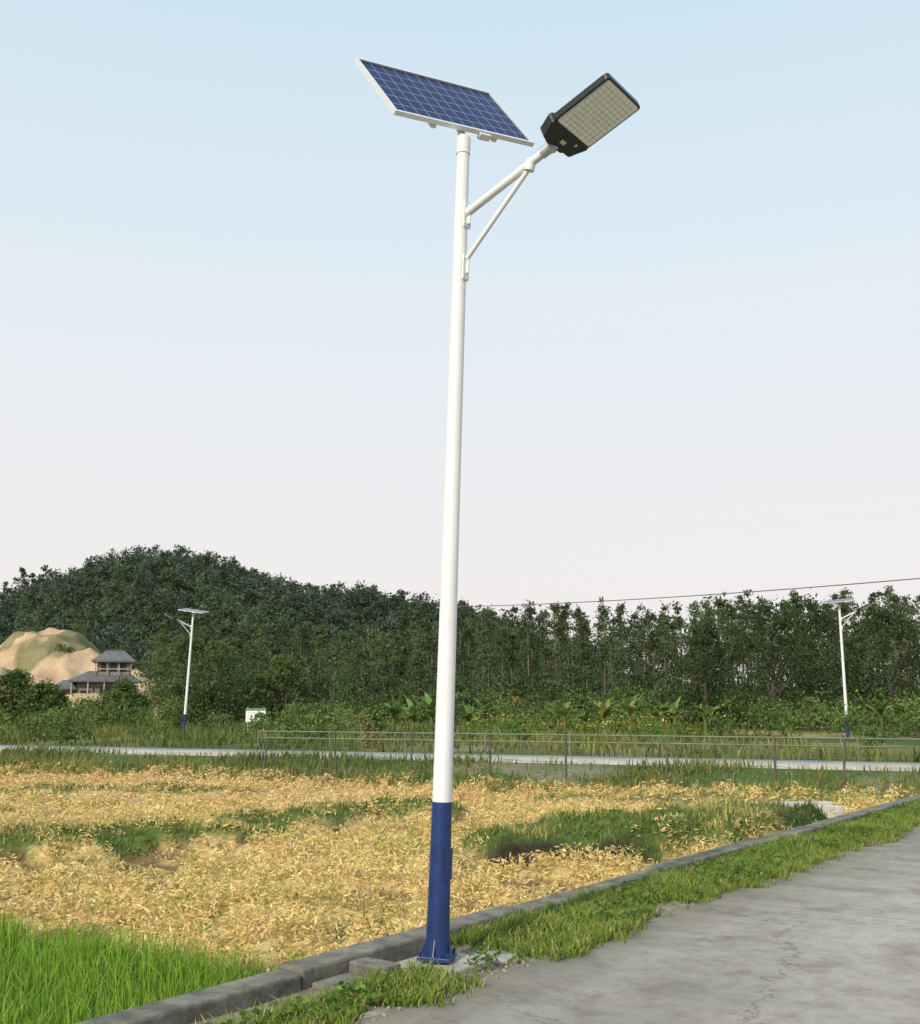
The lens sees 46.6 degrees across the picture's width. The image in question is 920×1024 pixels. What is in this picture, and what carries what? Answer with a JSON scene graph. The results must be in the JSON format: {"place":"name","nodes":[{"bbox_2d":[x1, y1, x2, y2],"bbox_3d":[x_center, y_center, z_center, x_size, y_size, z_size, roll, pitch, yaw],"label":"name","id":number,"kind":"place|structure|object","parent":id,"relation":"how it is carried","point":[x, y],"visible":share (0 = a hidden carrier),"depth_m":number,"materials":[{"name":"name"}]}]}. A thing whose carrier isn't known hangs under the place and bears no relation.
{"place":"outdoors","nodes":[
{"label":"outdoors","id":0,"kind":"place"},
{"bbox_2d":[4,572,875,712],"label":"hill","id":1,"kind":"structure","parent":0,"point":[195,606],"depth_m":203.75,"materials":[{"name":"green plant"}]},
{"bbox_2d":[0,581,14,596],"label":"pine tree","id":2,"kind":"object","parent":1,"relation":"on","point":[6,583],"visible":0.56,"depth_m":232.10,"materials":[{"name":"green plant"}]},
{"bbox_2d":[11,567,31,590],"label":"pine tree","id":3,"kind":"object","parent":1,"relation":"on","point":[24,573],"visible":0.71,"depth_m":232.65,"materials":[{"name":"green plant"}]},
{"bbox_2d":[22,573,37,590],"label":"pine tree","id":4,"kind":"object","parent":1,"relation":"on","point":[33,575],"visible":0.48,"depth_m":232.68,"materials":[{"name":"green plant"}]},
{"bbox_2d":[32,564,51,585],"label":"pine tree","id":5,"kind":"object","parent":1,"relation":"on","point":[45,571],"visible":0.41,"depth_m":232.48,"materials":[{"name":"green plant"}]},
{"bbox_2d":[0,544,600,699],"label":"hill forest","id":6,"kind":"object","parent":1,"relation":"on","point":[268,595],"visible":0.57,"depth_m":203.73,"materials":[{"name":"green plant"}]},
{"bbox_2d":[0,712,919,1023],"bbox_3d":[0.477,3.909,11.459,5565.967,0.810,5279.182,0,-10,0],"label":"ground","id":7,"kind":"structure","parent":0,"point":[506,842],"depth_m":14.09,"materials":[{"name":"soil"}]},
{"bbox_2d":[0,667,42,724],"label":"broadleaf tree","id":8,"kind":"object","parent":7,"relation":"on","point":[17,681],"visible":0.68,"depth_m":64.62,"materials":[{"name":"green plant"}]},
{"bbox_2d":[9,678,72,728],"bbox_3d":[-24.020,11.206,61.799,4.055,3.126,3.587,-3,-11,19],"label":"broadleaf tree","id":9,"kind":"object","parent":7,"relation":"on","point":[55,696],"visible":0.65,"depth_m":61.57,"materials":[{"name":"green plant"}]},
{"bbox_2d":[0,628,169,716],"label":"bare earth mound","id":10,"kind":"object","parent":7,"relation":"on","point":[37,656],"visible":0.28,"depth_m":121.70,"materials":[{"name":"soil"}]},
{"bbox_2d":[0,618,156,704],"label":"mound bushes","id":11,"kind":"object","parent":10,"relation":"on","point":[82,626],"visible":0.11,"depth_m":128.25,"materials":[{"name":"green plant"}]},
{"bbox_2d":[10,664,163,718],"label":"garden bushes","id":12,"kind":"object","parent":7,"relation":"on","point":[136,674],"visible":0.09,"depth_m":90.29,"materials":[{"name":"green plant"}]},
{"bbox_2d":[61,662,132,694],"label":"walls","id":13,"kind":"structure","parent":7,"relation":"on","point":[94,687],"depth_m":93.14,"materials":[{"name":"grey paint"}]},
{"bbox_2d":[57,650,141,689],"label":"roof","id":14,"kind":"structure","parent":13,"relation":"on","point":[110,656],"depth_m":93.64,"materials":[{"name":"tile"}]},
{"bbox_2d":[80,663,125,694],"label":"windows","id":15,"kind":"structure","parent":13,"relation":"attached to","point":[113,666],"depth_m":93.86,"materials":[{"name":"black"}]},
{"bbox_2d":[70,662,137,694],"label":"columns","id":16,"kind":"structure","parent":7,"relation":"on","point":[104,682],"depth_m":92.66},
{"bbox_2d":[65,693,164,722],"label":"earth pile","id":17,"kind":"object","parent":7,"relation":"on","point":[84,695],"visible":0.06,"depth_m":78.93,"materials":[{"name":"soil"}]},
{"bbox_2d":[90,680,157,726],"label":"broadleaf tree","id":18,"kind":"object","parent":7,"relation":"on","point":[124,687],"visible":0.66,"depth_m":66.42,"materials":[{"name":"green plant"}]},
{"bbox_2d":[0,906,337,1023],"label":"rice plants","id":19,"kind":"object","parent":7,"relation":"on","point":[73,995],"visible":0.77,"depth_m":7.44,"materials":[{"name":"green plant"}]},
{"bbox_2d":[164,608,208,733],"bbox_3d":[-13.280,7.645,51.404,2.101,6.107,1.162,2,-10,-9],"label":"street lamp","id":20,"kind":"object","parent":7,"relation":"on","point":[189,659],"visible":0.93,"depth_m":51.50,"materials":[{"name":"white metal"}]},
{"bbox_2d":[149,633,230,720],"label":"broadleaf tree","id":21,"kind":"object","parent":7,"relation":"on","point":[197,646],"visible":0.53,"depth_m":72.84,"materials":[{"name":"green plant"}]},
{"bbox_2d":[166,635,269,722],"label":"broadleaf tree","id":22,"kind":"object","parent":7,"relation":"on","point":[215,659],"visible":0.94,"depth_m":68.44,"materials":[{"name":"green plant"}]},
{"bbox_2d":[246,708,265,730],"bbox_3d":[-9.397,9.744,49.078,0.950,1.400,0.102,-1,-10,8],"label":"notice board","id":23,"kind":"object","parent":7,"relation":"on","point":[249,712],"visible":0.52,"depth_m":49.12,"materials":[{"name":"white"}]},
{"bbox_2d":[240,653,329,722],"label":"broadleaf tree","id":24,"kind":"object","parent":7,"relation":"on","point":[287,666],"visible":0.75,"depth_m":71.79,"materials":[{"name":"green plant"}]},
{"bbox_2d":[312,957,400,992],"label":"concrete slab","id":25,"kind":"structure","parent":7,"relation":"on","point":[364,963],"depth_m":6.53,"materials":[{"name":"grey concrete"}]},
{"bbox_2d":[361,705,387,736],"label":"banana plant","id":26,"kind":"object","parent":7,"relation":"on","point":[370,712],"visible":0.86,"depth_m":49.09,"materials":[{"name":"green plant"}]},
{"bbox_2d":[383,703,408,731],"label":"banana plant","id":27,"kind":"object","parent":7,"relation":"on","point":[393,710],"visible":0.97,"depth_m":51.01,"materials":[{"name":"green plant"}]},
{"bbox_2d":[401,698,427,737],"bbox_3d":[-1.807,8.451,43.152,1.319,1.896,1.360,0,-10,0],"label":"banana plant","id":28,"kind":"object","parent":7,"relation":"on","point":[412,712],"visible":0.95,"depth_m":43.14,"materials":[{"name":"green plant"}]},
{"bbox_2d":[412,692,435,739],"bbox_3d":[-1.232,8.681,45.169,1.416,2.140,1.597,-4,-11,23],"label":"banana plant","id":29,"kind":"object","parent":7,"relation":"on","point":[431,707],"visible":0.72,"depth_m":45.11,"materials":[{"name":"green plant"}]},
{"bbox_2d":[0,777,852,939],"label":"field weeds","id":30,"kind":"object","parent":7,"relation":"on","point":[565,814],"visible":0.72,"depth_m":14.59,"materials":[{"name":"green plant"}]},
{"bbox_2d":[207,901,694,1023],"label":"gravel","id":31,"kind":"structure","parent":7,"relation":"on","point":[400,1008],"depth_m":6.74,"materials":[{"name":"grey gravel"}]},
{"bbox_2d":[397,949,520,975],"bbox_3d":[-0.024,2.988,7.006,0.520,0.110,0.800,-7,-12,36],"label":"pole footing","id":32,"kind":"object","parent":7,"relation":"on","point":[460,959],"visible":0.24,"depth_m":6.93,"materials":[{"name":"concrete"}]},
{"bbox_2d":[354,57,639,962],"bbox_3d":[0.259,-0.358,7.370,2.052,6.598,1.279,-6,-12,37],"label":"street lamp","id":33,"kind":"object","parent":32,"relation":"on","point":[594,111],"visible":0.98,"depth_m":7.43,"materials":[{"name":"white metal"}]},
{"bbox_2d":[0,761,918,972],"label":"dry straw","id":34,"kind":"object","parent":7,"relation":"on","point":[282,917],"visible":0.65,"depth_m":12.29,"materials":[{"name":"yellow plant"}]},
{"bbox_2d":[0,717,919,801],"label":"roadside weeds","id":35,"kind":"object","parent":7,"relation":"on","point":[203,737],"visible":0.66,"depth_m":31.37,"materials":[{"name":"green plant"}]},
{"bbox_2d":[0,677,919,749],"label":"shrubs","id":36,"kind":"object","parent":7,"relation":"on","point":[70,721],"visible":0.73,"depth_m":52.85,"materials":[{"name":"green plant"}]},
{"bbox_2d":[461,704,484,737],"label":"banana plant","id":37,"kind":"object","parent":7,"relation":"on","point":[468,716],"visible":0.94,"depth_m":49.06,"materials":[{"name":"green plant"}]},
{"bbox_2d":[471,698,497,732],"bbox_3d":[1.146,9.787,50.931,1.559,1.957,1.110,-5,-11,28],"label":"banana plant","id":38,"kind":"object","parent":7,"relation":"on","point":[485,708],"visible":0.94,"depth_m":50.99,"materials":[{"name":"green plant"}]},
{"bbox_2d":[74,794,919,1023],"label":"concrete kerb","id":39,"kind":"structure","parent":7,"relation":"on","point":[288,978],"depth_m":6.60,"materials":[{"name":"grey concrete"}]},
{"bbox_2d":[139,585,919,724],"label":"eucalyptus forest","id":40,"kind":"object","parent":7,"relation":"on","point":[610,651],"visible":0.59,"depth_m":85.02,"materials":[{"name":"green plant"}]},
{"bbox_2d":[146,660,919,726],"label":"forest understory","id":41,"kind":"object","parent":7,"relation":"on","point":[347,688],"visible":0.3,"depth_m":71.03,"materials":[{"name":"green plant"}]},
{"bbox_2d":[262,727,845,788],"bbox_3d":[1.514,5.955,25.376,14.504,1.609,0.268,-4,-11,21],"label":"wire fence","id":42,"kind":"object","parent":7,"relation":"on","point":[335,768],"visible":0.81,"depth_m":24.96,"materials":[{"name":"grey metal"}]},
{"bbox_2d":[546,697,566,725],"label":"banana plant","id":43,"kind":"object","parent":7,"relation":"on","point":[557,712],"visible":0.95,"depth_m":50.02,"materials":[{"name":"green plant"}]},
{"bbox_2d":[555,700,583,729],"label":"banana plant","id":44,"kind":"object","parent":7,"relation":"on","point":[566,711],"visible":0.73,"depth_m":53.00,"materials":[{"name":"green plant"}]},
{"bbox_2d":[571,708,594,722],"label":"banana plant","id":45,"kind":"object","parent":7,"relation":"on","point":[584,717],"visible":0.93,"depth_m":51.96,"materials":[{"name":"green plant"}]},
{"bbox_2d":[257,730,919,760],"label":"guard rail","id":46,"kind":"object","parent":7,"relation":"on","point":[569,741],"visible":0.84,"depth_m":32.62,"materials":[{"name":"metal"}]},
{"bbox_2d":[454,711,740,742],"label":"flowering plants","id":47,"kind":"object","parent":7,"relation":"on","point":[513,724],"visible":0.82,"depth_m":46.54,"materials":[{"name":"green plant"}]},
{"bbox_2d":[591,700,620,734],"bbox_3d":[6.692,9.520,48.925,1.372,1.788,1.468,0,-10,0],"label":"banana plant","id":48,"kind":"object","parent":7,"relation":"on","point":[604,711],"visible":0.97,"depth_m":49.01,"materials":[{"name":"green plant"}]},
{"bbox_2d":[605,699,616,730],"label":"banana plant","id":49,"kind":"object","parent":7,"relation":"on","point":[607,704],"visible":0.4,"depth_m":52.97,"materials":[{"name":"green plant"}]},
{"bbox_2d":[613,694,645,724],"bbox_3d":[8.458,10.248,53.934,1.629,2.090,1.698,-9,-13,41],"label":"banana plant","id":50,"kind":"object","parent":7,"relation":"on","point":[629,701],"visible":0.3,"depth_m":53.96,"materials":[{"name":"green plant"}]},
{"bbox_2d":[617,697,642,724],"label":"banana plant","id":51,"kind":"object","parent":7,"relation":"on","point":[629,708],"visible":0.94,"depth_m":50.02,"materials":[{"name":"green plant"}]},
{"bbox_2d":[644,707,671,723],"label":"banana plant","id":52,"kind":"object","parent":7,"relation":"on","point":[655,713],"visible":0.7,"depth_m":50.01,"materials":[{"name":"green plant"}]},
{"bbox_2d":[652,697,680,733],"bbox_3d":[10.120,9.934,51.815,1.640,1.974,1.288,0,-10,0],"label":"banana plant","id":53,"kind":"object","parent":7,"relation":"on","point":[665,707],"visible":0.88,"depth_m":52.02,"materials":[{"name":"green plant"}]},
{"bbox_2d":[668,696,685,723],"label":"banana plant","id":54,"kind":"object","parent":7,"relation":"on","point":[675,712],"visible":0.74,"depth_m":54.03,"materials":[{"name":"green plant"}]},
{"bbox_2d":[691,698,720,735],"bbox_3d":[11.691,9.678,50.080,1.396,1.878,1.460,-5,-11,28],"label":"banana plant","id":55,"kind":"object","parent":7,"relation":"on","point":[705,711],"visible":0.98,"depth_m":50.02,"materials":[{"name":"green plant"}]},
{"bbox_2d":[661,616,753,726],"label":"broadleaf tree","id":56,"kind":"object","parent":7,"relation":"on","point":[708,629],"visible":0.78,"depth_m":65.17,"materials":[{"name":"green plant"}]},
{"bbox_2d":[699,705,720,730],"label":"banana plant","id":57,"kind":"object","parent":7,"relation":"on","point":[709,707],"visible":0.29,"depth_m":52.95,"materials":[{"name":"green plant"}]},
{"bbox_2d":[697,595,841,728],"bbox_3d":[17.296,8.560,60.526,7.281,7.896,8.236,-7,-12,34],"label":"broadleaf tree","id":58,"kind":"object","parent":7,"relation":"on","point":[772,671],"visible":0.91,"depth_m":60.24,"materials":[{"name":"green plant"}]},
{"bbox_2d":[746,801,844,817],"bbox_3d":[5.270,4.937,17.457,1.860,0.340,0.570,1,-10,-3],"label":"concrete channel","id":59,"kind":"object","parent":7,"relation":"on","point":[827,806],"visible":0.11,"depth_m":17.29,"materials":[{"name":"grey concrete"}]},
{"bbox_2d":[754,588,871,729],"bbox_3d":[20.635,8.607,62.346,7.014,8.435,6.902,0,-10,0],"label":"broadleaf tree","id":60,"kind":"object","parent":7,"relation":"on","point":[825,619],"visible":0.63,"depth_m":61.89,"materials":[{"name":"green plant"}]},
{"bbox_2d":[820,599,871,739],"bbox_3d":[16.757,6.669,45.705,1.708,6.090,1.605,2,-10,-10],"label":"street lamp","id":61,"kind":"object","parent":7,"relation":"on","point":[838,601],"visible":0.9,"depth_m":46.06,"materials":[{"name":"white metal"}]},
{"bbox_2d":[827,607,919,730],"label":"broadleaf tree","id":62,"kind":"object","parent":7,"relation":"on","point":[906,660],"visible":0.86,"depth_m":60.94,"materials":[{"name":"green plant"}]},
{"bbox_2d":[866,701,892,735],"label":"banana plant","id":63,"kind":"object","parent":7,"relation":"on","point":[882,709],"visible":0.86,"depth_m":49.04,"materials":[{"name":"green plant"}]},
{"bbox_2d":[887,701,917,735],"bbox_3d":[21.172,9.886,51.110,2.082,1.823,1.495,-4,-11,21],"label":"banana plant","id":64,"kind":"object","parent":7,"relation":"on","point":[897,708],"visible":0.56,"depth_m":51.02,"materials":[{"name":"green plant"}]},
{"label":"utility pole","id":65,"kind":"object","parent":7,"relation":"on","visible":0},
{"bbox_2d":[457,578,919,606],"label":"power cable","id":66,"kind":"object","parent":65,"relation":"attached to","point":[705,594],"visible":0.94,"depth_m":71.17,"materials":[{"name":"grey plastic"}]},
{"bbox_2d":[0,745,919,771],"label":"road","id":67,"kind":"structure","parent":0,"point":[811,764],"depth_m":30.36,"materials":[{"name":"concrete"}]},
{"bbox_2d":[0,0,919,684],"label":"sky","id":68,"kind":"structure","parent":0,"point":[692,338],"materials":[{"name":"blue"}]},
{"bbox_2d":[188,799,919,1023],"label":"verge grass","id":69,"kind":"structure","parent":0,"point":[576,927],"depth_m":7.85,"materials":[{"name":"green plant"}]},
{"bbox_2d":[354,824,919,1023],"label":"road","id":70,"kind":"structure","parent":0,"point":[834,941],"depth_m":6.81,"materials":[{"name":"concrete"}]}
]}

